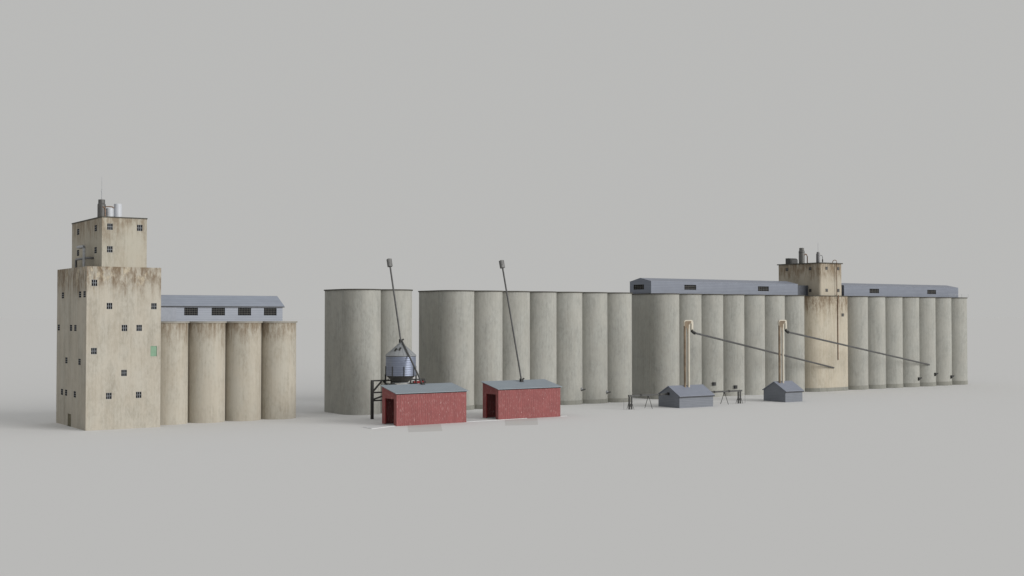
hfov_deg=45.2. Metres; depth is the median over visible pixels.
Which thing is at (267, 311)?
window
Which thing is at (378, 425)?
driveway
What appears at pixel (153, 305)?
window
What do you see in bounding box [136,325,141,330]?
window
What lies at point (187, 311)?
window
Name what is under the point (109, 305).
window
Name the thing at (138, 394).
window
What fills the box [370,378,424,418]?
support frame
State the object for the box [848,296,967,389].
silo block
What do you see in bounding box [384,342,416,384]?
hopper bin
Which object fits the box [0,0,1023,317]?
sky
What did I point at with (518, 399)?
drive through shed
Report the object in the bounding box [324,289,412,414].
silo block
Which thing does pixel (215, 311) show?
window
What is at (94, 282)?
window
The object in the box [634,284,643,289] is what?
window
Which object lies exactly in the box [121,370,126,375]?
window
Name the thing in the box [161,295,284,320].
conveyor gallery
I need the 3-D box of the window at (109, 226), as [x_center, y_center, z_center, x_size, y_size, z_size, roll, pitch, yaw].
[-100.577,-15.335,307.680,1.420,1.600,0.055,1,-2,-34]
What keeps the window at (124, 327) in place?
in the headhouse tower at (108, 376)
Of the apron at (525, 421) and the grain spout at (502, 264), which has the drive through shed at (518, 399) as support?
the grain spout at (502, 264)
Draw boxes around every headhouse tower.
[56,189,160,430]
[777,248,847,391]
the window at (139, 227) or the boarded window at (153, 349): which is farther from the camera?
the boarded window at (153, 349)
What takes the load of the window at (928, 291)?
in the conveyor gallery at (862, 289)
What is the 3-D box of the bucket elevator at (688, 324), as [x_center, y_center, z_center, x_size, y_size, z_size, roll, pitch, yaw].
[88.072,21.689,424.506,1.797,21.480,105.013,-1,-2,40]
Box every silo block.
[160,321,297,424]
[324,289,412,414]
[418,290,632,409]
[632,293,804,398]
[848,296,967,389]
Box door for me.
[68,414,70,425]
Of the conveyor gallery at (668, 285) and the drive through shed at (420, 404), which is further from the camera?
the conveyor gallery at (668, 285)
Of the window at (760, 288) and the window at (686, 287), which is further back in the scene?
the window at (760, 288)
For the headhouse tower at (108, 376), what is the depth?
309.97 m
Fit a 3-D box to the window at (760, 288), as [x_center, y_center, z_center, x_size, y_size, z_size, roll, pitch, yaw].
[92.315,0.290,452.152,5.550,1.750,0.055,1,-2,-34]
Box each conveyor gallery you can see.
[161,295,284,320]
[630,278,797,294]
[841,283,957,296]
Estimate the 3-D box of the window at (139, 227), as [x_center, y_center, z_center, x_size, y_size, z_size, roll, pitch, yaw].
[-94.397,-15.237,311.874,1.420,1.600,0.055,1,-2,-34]
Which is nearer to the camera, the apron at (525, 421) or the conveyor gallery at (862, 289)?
the apron at (525, 421)
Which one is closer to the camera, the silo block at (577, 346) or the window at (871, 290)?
the silo block at (577, 346)
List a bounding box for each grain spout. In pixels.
[387,258,403,342]
[402,341,425,384]
[499,260,523,381]
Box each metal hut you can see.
[658,384,714,407]
[762,381,803,401]
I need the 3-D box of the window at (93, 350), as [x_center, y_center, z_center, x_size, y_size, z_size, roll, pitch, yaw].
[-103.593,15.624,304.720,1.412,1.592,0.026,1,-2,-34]
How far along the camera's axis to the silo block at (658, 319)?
431.36 m
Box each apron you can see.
[408,424,441,431]
[505,418,537,425]
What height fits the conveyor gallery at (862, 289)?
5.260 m
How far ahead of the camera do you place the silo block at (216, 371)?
330.97 m
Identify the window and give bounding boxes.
[91,348,96,353]
[92,280,96,285]
[106,393,111,398]
[107,223,112,229]
[107,246,112,252]
[107,303,111,308]
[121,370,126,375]
[122,325,126,330]
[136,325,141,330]
[136,392,140,397]
[137,225,142,230]
[150,346,156,355]
[151,303,156,308]
[184,308,197,314]
[212,308,224,314]
[238,308,250,314]
[264,308,275,314]
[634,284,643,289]
[684,285,695,289]
[758,286,768,290]
[870,289,878,292]
[927,290,935,293]
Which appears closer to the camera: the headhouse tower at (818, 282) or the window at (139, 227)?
the window at (139, 227)
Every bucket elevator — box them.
[683,320,833,386]
[778,320,929,382]
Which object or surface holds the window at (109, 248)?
in the headhouse tower at (108, 376)
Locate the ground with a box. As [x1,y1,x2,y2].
[0,318,1023,575]
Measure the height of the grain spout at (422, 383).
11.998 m
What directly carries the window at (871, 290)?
in the conveyor gallery at (862, 289)
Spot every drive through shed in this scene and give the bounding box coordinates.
[380,383,467,425]
[481,379,561,419]
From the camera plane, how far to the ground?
203.66 m
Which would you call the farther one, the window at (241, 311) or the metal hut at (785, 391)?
the metal hut at (785, 391)
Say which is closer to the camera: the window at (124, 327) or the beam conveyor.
the window at (124, 327)
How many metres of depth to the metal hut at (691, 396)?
382.54 m
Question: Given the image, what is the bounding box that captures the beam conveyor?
[624,390,744,409]
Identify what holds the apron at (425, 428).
on the ground
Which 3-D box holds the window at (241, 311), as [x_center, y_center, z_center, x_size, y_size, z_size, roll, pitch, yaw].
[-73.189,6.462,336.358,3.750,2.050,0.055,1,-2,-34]
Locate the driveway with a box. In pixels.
[363,415,562,428]
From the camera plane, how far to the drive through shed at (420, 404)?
322.27 m
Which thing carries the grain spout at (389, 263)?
attached to the hopper bin
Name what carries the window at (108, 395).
in the headhouse tower at (108, 376)
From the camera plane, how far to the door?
315.87 m
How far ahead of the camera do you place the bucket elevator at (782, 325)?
409.44 m

